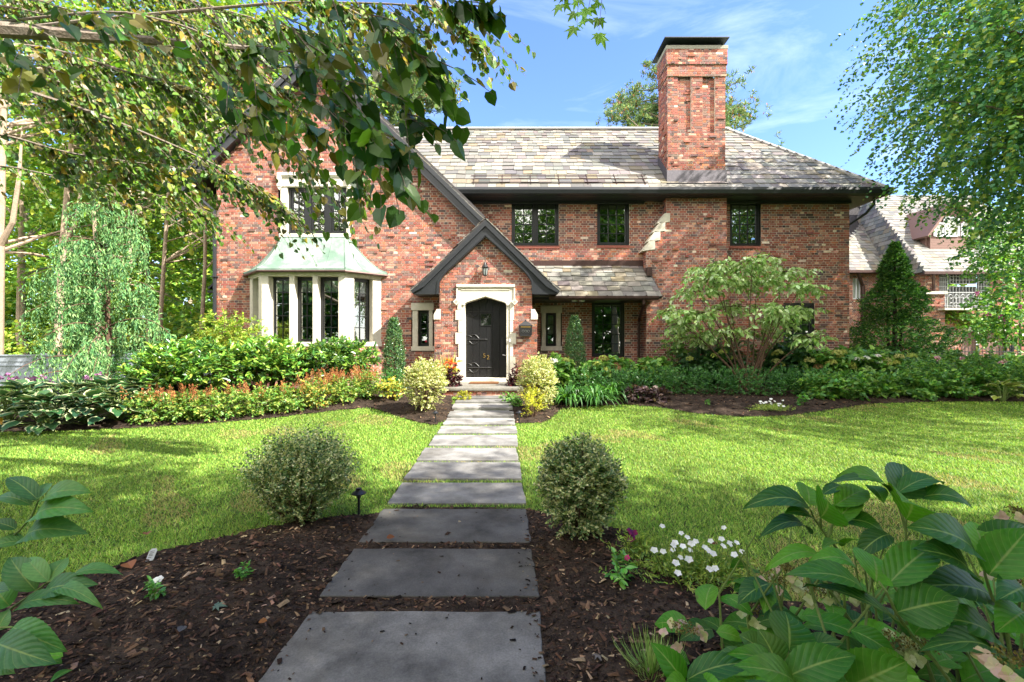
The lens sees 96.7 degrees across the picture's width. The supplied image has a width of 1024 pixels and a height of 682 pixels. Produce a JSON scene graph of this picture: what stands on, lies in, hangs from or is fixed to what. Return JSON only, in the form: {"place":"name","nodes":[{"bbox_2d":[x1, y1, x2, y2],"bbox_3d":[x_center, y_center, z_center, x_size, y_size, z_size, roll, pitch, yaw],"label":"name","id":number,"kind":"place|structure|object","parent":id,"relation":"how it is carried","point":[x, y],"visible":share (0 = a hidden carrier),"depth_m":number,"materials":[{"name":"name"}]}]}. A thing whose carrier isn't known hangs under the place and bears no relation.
{"place":"outdoors","nodes":[
{"label":"outdoors","id":0,"kind":"place"},
{"bbox_2d":[0,345,1023,608],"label":"lawn","id":1,"kind":"structure","parent":0,"point":[534,463],"depth_m":5.16,"materials":[{"name":"plant"}]},
{"bbox_2d":[1,38,114,326],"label":"woodland tree","id":2,"kind":"object","parent":1,"relation":"on","point":[26,204],"visible":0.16,"depth_m":18.04,"materials":[{"name":"green plant"}]},
{"bbox_2d":[5,56,159,354],"bbox_3d":[-20.686,-6.274,21.299,12.382,15.491,6.882,0,0,0],"label":"woodland tree","id":3,"kind":"object","parent":1,"relation":"on","point":[24,213],"visible":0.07,"depth_m":19.12,"materials":[{"name":"green plant"}]},
{"bbox_2d":[0,353,210,385],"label":"board fence","id":4,"kind":"object","parent":1,"relation":"on","point":[10,363],"visible":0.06,"depth_m":12.90,"materials":[{"name":"grey paint"}]},
{"bbox_2d":[4,154,212,354],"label":"woodland undergrowth","id":5,"kind":"object","parent":1,"relation":"on","point":[9,319],"visible":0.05,"depth_m":25.00,"materials":[{"name":"green plant"}]},
{"bbox_2d":[25,0,216,347],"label":"woodland tree","id":6,"kind":"object","parent":1,"relation":"on","point":[191,292],"visible":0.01,"depth_m":20.87,"materials":[{"name":"green plant"}]},
{"bbox_2d":[6,3,251,354],"bbox_3d":[-12.399,-4.897,16.246,11.025,12.699,7.733,0,0,20],"label":"woodland tree","id":7,"kind":"object","parent":1,"relation":"on","point":[181,264],"visible":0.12,"depth_m":15.67,"materials":[{"name":"green plant"}]},
{"bbox_2d":[0,0,263,354],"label":"woodland tree","id":8,"kind":"object","parent":1,"relation":"on","point":[25,124],"visible":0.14,"depth_m":14.29,"materials":[{"name":"green plant"}]},
{"bbox_2d":[6,0,262,354],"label":"woodland tree","id":9,"kind":"object","parent":1,"relation":"on","point":[66,199],"visible":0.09,"depth_m":15.98,"materials":[{"name":"green plant"}]},
{"bbox_2d":[4,319,304,354],"bbox_3d":[-13.436,-0.027,16.544,10.886,4.253,5.088,0,0,0],"label":"bush","id":10,"kind":"object","parent":1,"relation":"on","point":[21,349],"visible":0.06,"depth_m":15.19,"materials":[{"name":"green plant"}]},
{"bbox_2d":[38,0,347,334],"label":"woodland tree","id":11,"kind":"object","parent":1,"relation":"on","point":[192,201],"visible":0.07,"depth_m":13.65,"materials":[{"name":"green plant"}]},
{"bbox_2d":[0,384,453,432],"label":"mulch bed","id":12,"kind":"object","parent":1,"relation":"on","point":[399,404],"visible":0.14,"depth_m":8.52,"materials":[{"name":"brown wood"}]},
{"bbox_2d":[0,378,63,410],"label":"hosta","id":13,"kind":"object","parent":12,"relation":"on","point":[18,384],"visible":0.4,"depth_m":8.74,"materials":[{"name":"green plant"}]},
{"bbox_2d":[0,390,65,421],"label":"hosta","id":14,"kind":"object","parent":12,"relation":"on","point":[7,395],"visible":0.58,"depth_m":7.55,"materials":[{"name":"green plant"}]},
{"bbox_2d":[0,389,94,434],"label":"hosta","id":15,"kind":"object","parent":12,"relation":"on","point":[47,395],"visible":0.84,"depth_m":7.21,"materials":[{"name":"green plant"}]},
{"bbox_2d":[18,378,99,409],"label":"hosta","id":16,"kind":"object","parent":12,"relation":"on","point":[64,384],"visible":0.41,"depth_m":8.77,"materials":[{"name":"green plant"}]},
{"bbox_2d":[37,389,129,431],"bbox_3d":[-7.205,1.116,7.676,1.162,0.614,1.318,0,0,-38],"label":"hosta","id":17,"kind":"object","parent":12,"relation":"on","point":[76,412],"visible":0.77,"depth_m":7.47,"materials":[{"name":"green plant"}]},
{"bbox_2d":[4,188,177,399],"bbox_3d":[-10.274,-0.887,11.203,3.025,6.156,4.279,0,0,-44],"label":"weeping cypress","id":18,"kind":"object","parent":12,"relation":"on","point":[82,328],"visible":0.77,"depth_m":11.04,"materials":[{"name":"green plant"}]},
{"bbox_2d":[59,375,140,407],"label":"hosta","id":19,"kind":"object","parent":12,"relation":"on","point":[104,380],"visible":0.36,"depth_m":8.88,"materials":[{"name":"green plant"}]},
{"bbox_2d":[63,388,154,425],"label":"hosta","id":20,"kind":"object","parent":12,"relation":"on","point":[117,413],"visible":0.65,"depth_m":7.68,"materials":[{"name":"green plant"}]},
{"bbox_2d":[110,377,176,405],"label":"hosta","id":21,"kind":"object","parent":12,"relation":"on","point":[123,384],"visible":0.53,"depth_m":8.90,"materials":[{"name":"green plant"}]},
{"bbox_2d":[116,384,181,424],"bbox_3d":[-6.255,1.103,7.893,0.871,0.740,0.867,0,0,0],"label":"astilbe","id":22,"kind":"object","parent":12,"relation":"on","point":[137,416],"visible":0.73,"depth_m":7.74,"materials":[{"name":"green plant"}]},
{"bbox_2d":[142,382,205,424],"bbox_3d":[-5.867,1.126,7.917,0.890,0.797,0.838,0,0,-35],"label":"astilbe","id":23,"kind":"object","parent":12,"relation":"on","point":[172,399],"visible":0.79,"depth_m":7.83,"materials":[{"name":"green plant"}]},
{"bbox_2d":[115,334,255,398],"bbox_3d":[-6.768,0.642,9.618,2.787,1.587,1.799,0,0,0],"label":"rhododendron","id":24,"kind":"object","parent":12,"relation":"on","point":[172,363],"visible":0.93,"depth_m":9.23,"materials":[{"name":"green plant"}]},
{"bbox_2d":[175,384,232,421],"bbox_3d":[-5.453,1.119,8.094,0.899,0.772,0.855,0,0,-31],"label":"astilbe","id":25,"kind":"object","parent":12,"relation":"on","point":[200,395],"visible":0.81,"depth_m":7.96,"materials":[{"name":"green plant"}]},
{"bbox_2d":[181,308,268,389],"bbox_3d":[-7.057,0.264,11.258,2.105,2.148,1.498,0,0,0],"label":"azalea","id":26,"kind":"object","parent":12,"relation":"on","point":[230,329],"visible":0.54,"depth_m":11.14,"materials":[{"name":"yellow plant"}]},
{"bbox_2d":[202,380,265,420],"bbox_3d":[-5.051,1.113,8.342,1.013,0.787,0.844,0,0,-25],"label":"astilbe","id":27,"kind":"object","parent":12,"relation":"on","point":[233,410],"visible":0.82,"depth_m":8.19,"materials":[{"name":"green plant"}]},
{"bbox_2d":[235,381,288,416],"bbox_3d":[-4.710,1.115,8.478,0.924,0.737,0.802,0,0,0],"label":"astilbe","id":28,"kind":"object","parent":12,"relation":"on","point":[261,408],"visible":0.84,"depth_m":8.40,"materials":[{"name":"green plant"}]},
{"bbox_2d":[217,333,318,395],"bbox_3d":[-5.446,0.578,10.244,2.362,1.545,1.730,0,0,0],"label":"rhododendron","id":29,"kind":"object","parent":12,"relation":"on","point":[278,360],"visible":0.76,"depth_m":9.88,"materials":[{"name":"green plant"}]},
{"bbox_2d":[264,379,309,412],"bbox_3d":[-4.334,1.083,8.675,0.821,0.733,0.833,0,0,-12],"label":"astilbe","id":30,"kind":"object","parent":12,"relation":"on","point":[285,402],"visible":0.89,"depth_m":8.62,"materials":[{"name":"green plant"}]},
{"bbox_2d":[290,368,337,409],"bbox_3d":[-3.891,0.976,8.975,0.920,0.868,0.744,0,0,-24],"label":"astilbe","id":31,"kind":"object","parent":12,"relation":"on","point":[313,396],"visible":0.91,"depth_m":8.93,"materials":[{"name":"green plant"}]},
{"bbox_2d":[294,335,381,393],"bbox_3d":[-4.027,0.595,10.496,2.122,1.486,1.572,0,0,0],"label":"rhododendron","id":32,"kind":"object","parent":12,"relation":"on","point":[333,353],"visible":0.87,"depth_m":10.23,"materials":[{"name":"green plant"}]},
{"bbox_2d":[320,367,362,404],"bbox_3d":[-3.512,0.958,9.398,0.949,0.867,0.795,0,0,0],"label":"astilbe","id":33,"kind":"object","parent":12,"relation":"on","point":[338,380],"visible":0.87,"depth_m":9.32,"materials":[{"name":"green plant"}]},
{"bbox_2d":[345,364,385,398],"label":"astilbe","id":34,"kind":"object","parent":12,"relation":"on","point":[367,376],"visible":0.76,"depth_m":9.79,"materials":[{"name":"green plant"}]},
{"bbox_2d":[375,375,409,400],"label":"perennial","id":35,"kind":"object","parent":12,"relation":"on","point":[395,386],"visible":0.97,"depth_m":9.60,"materials":[{"name":"yellow plant"}]},
{"bbox_2d":[381,316,406,387],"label":"columnar holly","id":36,"kind":"object","parent":12,"relation":"on","point":[394,336],"visible":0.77,"depth_m":11.60,"materials":[{"name":"green plant"}]},
{"bbox_2d":[398,355,448,411],"bbox_3d":[-1.654,0.833,8.690,0.948,1.121,0.936,0,0,0],"label":"boxwood ball","id":37,"kind":"object","parent":12,"relation":"on","point":[435,376],"visible":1,"depth_m":8.53,"materials":[{"name":"yellow plant"}]},
{"bbox_2d":[124,0,349,341],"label":"woodland tree","id":38,"kind":"object","parent":1,"relation":"on","point":[165,240],"visible":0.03,"depth_m":14.60,"materials":[{"name":"green plant"}]},
{"bbox_2d":[0,0,535,266],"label":"linden tree","id":39,"kind":"object","parent":1,"relation":"on","point":[355,131],"visible":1,"depth_m":4.11,"materials":[{"name":"green plant"}]},
{"bbox_2d":[166,0,387,340],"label":"woodland tree","id":40,"kind":"object","parent":1,"relation":"on","point":[279,70],"visible":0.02,"depth_m":16.38,"materials":[{"name":"green plant"}]},
{"bbox_2d":[258,611,545,681],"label":"bluestone slab","id":41,"kind":"structure","parent":1,"relation":"on","point":[472,646],"depth_m":2.11,"materials":[{"name":"grey stone"}]},
{"bbox_2d":[344,10,466,126],"bbox_3d":[-5.481,-7.842,25.132,9.494,18.582,9.776,0,0,0],"label":"tree","id":42,"kind":"object","parent":1,"relation":"on","point":[393,113],"visible":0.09,"depth_m":23.54,"materials":[{"name":"green plant"}]},
{"bbox_2d":[320,548,538,597],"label":"bluestone slab","id":43,"kind":"structure","parent":1,"relation":"on","point":[499,571],"depth_m":2.78,"materials":[{"name":"grey stone"}]},
{"bbox_2d":[359,509,530,542],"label":"bluestone slab","id":44,"kind":"structure","parent":1,"relation":"on","point":[480,525],"depth_m":3.50,"materials":[{"name":"grey stone"}]},
{"bbox_2d":[387,482,525,504],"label":"bluestone slab","id":45,"kind":"structure","parent":1,"relation":"on","point":[424,493],"depth_m":4.22,"materials":[{"name":"grey stone"}]},
{"bbox_2d":[404,462,521,480],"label":"bluestone slab","id":46,"kind":"structure","parent":1,"relation":"on","point":[461,471],"depth_m":4.94,"materials":[{"name":"grey stone"}]},
{"bbox_2d":[417,448,517,461],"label":"bluestone slab","id":47,"kind":"structure","parent":1,"relation":"on","point":[471,454],"depth_m":5.63,"materials":[{"name":"grey stone"}]},
{"bbox_2d":[429,435,517,446],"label":"bluestone slab","id":48,"kind":"structure","parent":1,"relation":"on","point":[474,440],"depth_m":6.48,"materials":[{"name":"grey stone"}]},
{"bbox_2d":[437,426,516,433],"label":"bluestone slab","id":49,"kind":"structure","parent":1,"relation":"on","point":[478,429],"depth_m":7.21,"materials":[{"name":"grey stone"}]},
{"bbox_2d":[443,418,514,425],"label":"bluestone slab","id":50,"kind":"structure","parent":1,"relation":"on","point":[479,421],"depth_m":7.83,"materials":[{"name":"grey stone"}]},
{"bbox_2d":[448,410,513,417],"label":"bluestone slab","id":51,"kind":"structure","parent":1,"relation":"on","point":[481,414],"depth_m":8.41,"materials":[{"name":"grey stone"}]},
{"bbox_2d":[441,377,522,395],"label":"front steps","id":52,"kind":"structure","parent":1,"relation":"on","point":[499,388],"depth_m":10.50,"materials":[{"name":"stone"}]},
{"bbox_2d":[452,403,512,409],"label":"bluestone slab","id":53,"kind":"structure","parent":1,"relation":"on","point":[470,406],"depth_m":9.09,"materials":[{"name":"grey stone"}]},
{"bbox_2d":[0,390,1023,681],"bbox_3d":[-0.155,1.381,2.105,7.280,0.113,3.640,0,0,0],"label":"mulch bed","id":54,"kind":"object","parent":1,"relation":"on","point":[213,647],"visible":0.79,"depth_m":2.37,"materials":[{"name":"brown wood"}]},
{"bbox_2d":[0,476,122,681],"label":"hydrangea","id":55,"kind":"object","parent":54,"relation":"on","point":[26,642],"visible":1,"depth_m":1.60,"materials":[{"name":"green plant"}]},
{"bbox_2d":[233,418,363,526],"bbox_3d":[-1.617,1.067,3.520,0.929,0.904,0.890,0,0,0],"label":"boxwood ball","id":56,"kind":"object","parent":54,"relation":"on","point":[313,466],"visible":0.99,"depth_m":3.36,"materials":[{"name":"green plant"}]},
{"bbox_2d":[259,509,548,681],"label":"mulch","id":57,"kind":"object","parent":54,"relation":"on","point":[279,660],"visible":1,"depth_m":2.39,"materials":[{"name":"brown wood"}]},
{"bbox_2d":[531,429,628,540],"bbox_3d":[0.467,1.016,3.174,0.677,0.807,0.651,0,0,0],"label":"boxwood ball","id":58,"kind":"object","parent":54,"relation":"on","point":[582,480],"visible":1,"depth_m":3.02,"materials":[{"name":"green plant"}]},
{"bbox_2d":[603,547,637,588],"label":"flowering plant","id":59,"kind":"object","parent":54,"relation":"on","point":[622,572],"visible":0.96,"depth_m":2.55,"materials":[{"name":"green plant"}]},
{"bbox_2d":[600,525,680,559],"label":"petunia plant","id":60,"kind":"object","parent":54,"relation":"on","point":[633,541],"visible":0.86,"depth_m":2.85,"materials":[{"name":"green plant"}]},
{"bbox_2d":[613,622,686,681],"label":"grass tuft","id":61,"kind":"object","parent":54,"relation":"on","point":[651,661],"visible":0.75,"depth_m":1.88,"materials":[{"name":"green plant"}]},
{"bbox_2d":[599,524,765,592],"bbox_3d":[1.012,1.262,2.672,0.903,0.252,0.692,0,0,24],"label":"petunia clump","id":62,"kind":"object","parent":54,"relation":"on","point":[711,566],"visible":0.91,"depth_m":2.62,"materials":[{"name":"green plant"}]},
{"bbox_2d":[651,462,1023,681],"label":"hydrangea","id":63,"kind":"object","parent":54,"relation":"on","point":[935,609],"visible":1,"depth_m":1.36,"materials":[{"name":"green plant"}]},
{"bbox_2d":[181,36,893,387],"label":"brick house","id":64,"kind":"structure","parent":1,"relation":"on","point":[609,236],"depth_m":13.15,"materials":[{"name":"brick"}]},
{"bbox_2d":[277,172,351,236],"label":"window","id":65,"kind":"structure","parent":64,"relation":"in","point":[287,190],"depth_m":12.67,"materials":[{"name":"paint"}]},
{"bbox_2d":[242,237,387,387],"bbox_3d":[-5.440,-0.705,12.262,4.025,4.300,1.095,0,0,0],"label":"bay window","id":66,"kind":"structure","parent":64,"relation":"in","point":[337,271],"depth_m":12.06,"materials":[{"name":"stone"}]},
{"bbox_2d":[411,303,433,351],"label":"window","id":67,"kind":"structure","parent":64,"relation":"in","point":[422,314],"depth_m":12.58,"materials":[{"name":"paint"}]},
{"bbox_2d":[466,298,505,376],"bbox_3d":[-0.693,-0.098,12.193,1.080,2.115,0.134,0,0,0],"label":"front door","id":68,"kind":"structure","parent":64,"relation":"in","point":[486,318],"depth_m":12.20,"materials":[{"name":"paint"}]},
{"bbox_2d":[512,204,558,245],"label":"window","id":69,"kind":"structure","parent":64,"relation":"in","point":[534,226],"depth_m":15.17,"materials":[{"name":"glass"}]},
{"bbox_2d":[540,306,561,350],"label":"window","id":70,"kind":"structure","parent":64,"relation":"in","point":[551,316],"depth_m":13.48,"materials":[{"name":"paint"}]},
{"bbox_2d":[592,303,623,356],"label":"window","id":71,"kind":"structure","parent":64,"relation":"in","point":[607,318],"depth_m":15.17,"materials":[{"name":"glass"}]},
{"bbox_2d":[597,204,628,244],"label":"window","id":72,"kind":"structure","parent":64,"relation":"in","point":[612,223],"depth_m":15.17,"materials":[{"name":"glass"}]},
{"bbox_2d":[730,204,759,245],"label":"window","id":73,"kind":"structure","parent":64,"relation":"in","point":[740,218],"depth_m":13.60,"materials":[{"name":"glass"}]},
{"bbox_2d":[552,0,608,50],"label":"maple tree","id":74,"kind":"object","parent":1,"relation":"on","point":[600,37],"visible":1,"depth_m":2.47,"materials":[{"name":"green plant"}]},
{"bbox_2d":[593,53,784,146],"bbox_3d":[9.313,-7.447,27.010,13.640,17.792,13.969,0,0,0],"label":"deciduous tree","id":75,"kind":"object","parent":1,"relation":"on","point":[647,111],"visible":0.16,"depth_m":25.47,"materials":[{"name":"green plant"}]},
{"bbox_2d":[509,382,1023,422],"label":"mulch bed","id":76,"kind":"object","parent":1,"relation":"on","point":[737,409],"visible":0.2,"depth_m":9.40,"materials":[{"name":"soil"}]},
{"bbox_2d":[514,352,559,411],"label":"shrub","id":77,"kind":"object","parent":76,"relation":"on","point":[538,375],"visible":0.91,"depth_m":8.54,"materials":[{"name":"yellow plant"}]},
{"bbox_2d":[536,352,580,389],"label":"hydrangea","id":78,"kind":"object","parent":76,"relation":"on","point":[564,368],"visible":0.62,"depth_m":11.34,"materials":[{"name":"green plant"}]},
{"bbox_2d":[548,383,593,408],"bbox_3d":[1.168,1.112,9.464,1.265,0.488,1.270,0,0,26],"label":"liriope","id":79,"kind":"object","parent":76,"relation":"on","point":[567,394],"visible":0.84,"depth_m":9.24,"materials":[{"name":"green plant"}]},
{"bbox_2d":[563,315,586,386],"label":"columnar holly","id":80,"kind":"object","parent":76,"relation":"on","point":[576,329],"visible":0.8,"depth_m":11.99,"materials":[{"name":"green plant"}]},
{"bbox_2d":[565,385,625,408],"bbox_3d":[1.727,1.124,9.383,1.312,0.452,1.250,0,0,0],"label":"liriope","id":81,"kind":"object","parent":76,"relation":"on","point":[596,399],"visible":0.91,"depth_m":9.20,"materials":[{"name":"green plant"}]},
{"bbox_2d":[592,355,642,386],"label":"hydrangea","id":82,"kind":"object","parent":76,"relation":"on","point":[615,361],"visible":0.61,"depth_m":11.05,"materials":[{"name":"green plant"}]},
{"bbox_2d":[621,384,672,403],"bbox_3d":[2.838,1.180,9.630,1.098,0.525,0.650,0,0,0],"label":"heuchera","id":83,"kind":"object","parent":76,"relation":"on","point":[663,391],"visible":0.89,"depth_m":9.51,"materials":[{"name":"purple plant"}]},
{"bbox_2d":[633,356,680,388],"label":"hydrangea","id":84,"kind":"object","parent":76,"relation":"on","point":[647,361],"visible":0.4,"depth_m":11.39,"materials":[{"name":"green plant"}]},
{"bbox_2d":[653,319,704,384],"bbox_3d":[4.673,0.412,12.578,1.450,2.020,1.058,0,0,0],"label":"viburnum","id":85,"kind":"object","parent":76,"relation":"on","point":[673,349],"visible":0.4,"depth_m":12.61,"materials":[{"name":"green plant"}]},
{"bbox_2d":[568,364,838,395],"bbox_3d":[4.499,0.971,10.439,6.458,0.942,1.144,0,0,0],"label":"box hedge","id":86,"kind":"object","parent":76,"relation":"on","point":[667,381],"visible":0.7,"depth_m":10.37,"materials":[{"name":"green plant"}]},
{"bbox_2d":[674,345,745,389],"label":"hydrangea","id":87,"kind":"object","parent":76,"relation":"on","point":[704,361],"visible":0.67,"depth_m":11.61,"materials":[{"name":"green plant"}]},
{"bbox_2d":[649,251,838,389],"bbox_3d":[5.889,-0.393,11.463,4.692,3.462,2.596,0,0,0],"label":"dogwood tree","id":88,"kind":"object","parent":76,"relation":"on","point":[775,314],"visible":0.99,"depth_m":11.19,"materials":[{"name":"green plant"}]},
{"bbox_2d":[756,341,810,386],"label":"hydrangea","id":89,"kind":"object","parent":76,"relation":"on","point":[777,353],"visible":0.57,"depth_m":11.78,"materials":[{"name":"green plant"}]},
{"bbox_2d":[791,370,848,400],"bbox_3d":[6.845,1.047,9.882,1.023,0.811,1.027,0,0,-10],"label":"anemone","id":90,"kind":"object","parent":76,"relation":"on","point":[820,390],"visible":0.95,"depth_m":9.80,"materials":[{"name":"green plant"}]},
{"bbox_2d":[793,347,856,376],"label":"hydrangea","id":91,"kind":"object","parent":76,"relation":"on","point":[817,360],"visible":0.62,"depth_m":11.32,"materials":[{"name":"green plant"}]},
{"bbox_2d":[822,370,877,400],"bbox_3d":[7.325,1.037,9.907,1.030,0.858,1.000,0,0,36],"label":"anemone","id":92,"kind":"object","parent":76,"relation":"on","point":[860,385],"visible":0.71,"depth_m":9.75,"materials":[{"name":"green plant"}]},
{"bbox_2d":[825,343,892,384],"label":"hydrangea","id":93,"kind":"object","parent":76,"relation":"on","point":[868,358],"visible":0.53,"depth_m":11.34,"materials":[{"name":"green plant"}]},
{"bbox_2d":[847,368,903,398],"bbox_3d":[8.097,1.002,10.212,1.125,0.798,1.044,0,0,0],"label":"anemone","id":94,"kind":"object","parent":76,"relation":"on","point":[881,381],"visible":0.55,"depth_m":9.97,"materials":[{"name":"green plant"}]},
{"bbox_2d":[862,347,917,373],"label":"hydrangea","id":95,"kind":"object","parent":76,"relation":"on","point":[895,359],"visible":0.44,"depth_m":11.52,"materials":[{"name":"green plant"}]},
{"bbox_2d":[893,369,944,400],"bbox_3d":[8.977,1.014,10.098,0.944,0.828,1.055,0,0,43],"label":"peony","id":96,"kind":"object","parent":76,"relation":"on","point":[915,379],"visible":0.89,"depth_m":9.94,"materials":[{"name":"green plant"}]},
{"bbox_2d":[922,368,981,399],"bbox_3d":[9.592,1.019,10.088,1.182,0.829,1.032,0,0,0],"label":"peony","id":97,"kind":"object","parent":76,"relation":"on","point":[960,389],"visible":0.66,"depth_m":9.88,"materials":[{"name":"green plant"}]},
{"bbox_2d":[948,368,1001,397],"bbox_3d":[10.433,0.991,10.382,1.044,0.754,1.004,0,0,0],"label":"peony","id":98,"kind":"object","parent":76,"relation":"on","point":[965,373],"visible":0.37,"depth_m":10.12,"materials":[{"name":"green plant"}]},
{"bbox_2d":[978,379,1023,401],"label":"hosta","id":99,"kind":"object","parent":76,"relation":"on","point":[1007,384],"visible":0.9,"depth_m":9.73,"materials":[{"name":"green plant"}]},
{"bbox_2d":[849,240,967,359],"bbox_3d":[12.794,-0.997,15.251,4.941,4.790,4.827,0,0,0],"label":"arborvitae","id":100,"kind":"object","parent":1,"relation":"on","point":[896,260],"visible":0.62,"depth_m":14.85,"materials":[{"name":"green plant"}]},
{"bbox_2d":[825,0,1023,315],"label":"katsura tree","id":101,"kind":"object","parent":1,"relation":"on","point":[996,103],"visible":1,"depth_m":9.94,"materials":[{"name":"green plant"}]},
{"bbox_2d":[895,355,968,395],"bbox_3d":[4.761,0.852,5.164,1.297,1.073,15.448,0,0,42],"label":"turtlehead","id":102,"kind":"object","parent":1,"relation":"on","point":[924,371],"visible":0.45,"depth_m":10.31,"materials":[{"name":"green plant"}]},
{"bbox_2d":[849,195,1023,356],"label":"neighbouring house","id":103,"kind":"structure","parent":1,"relation":"on","point":[873,232],"depth_m":24.73,"materials":[{"name":"brick"}]},
{"bbox_2d":[944,198,1023,360],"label":"rose of sharon","id":104,"kind":"object","parent":1,"relation":"on","point":[1004,323],"visible":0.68,"depth_m":19.17,"materials":[{"name":"green plant"}]},
{"bbox_2d":[959,356,1023,395],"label":"turtlehead","id":105,"kind":"object","parent":1,"relation":"on","point":[988,372],"visible":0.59,"depth_m":10.13,"materials":[{"name":"green plant"}]},
{"bbox_2d":[988,355,1023,395],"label":"turtlehead","id":106,"kind":"object","parent":1,"relation":"on","point":[1016,368],"visible":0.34,"depth_m":10.10,"materials":[{"name":"green plant"}]},
{"bbox_2d":[0,0,1023,344],"label":"sky","id":107,"kind":"structure","parent":0,"point":[567,83],"materials":[{"name":"blue"}]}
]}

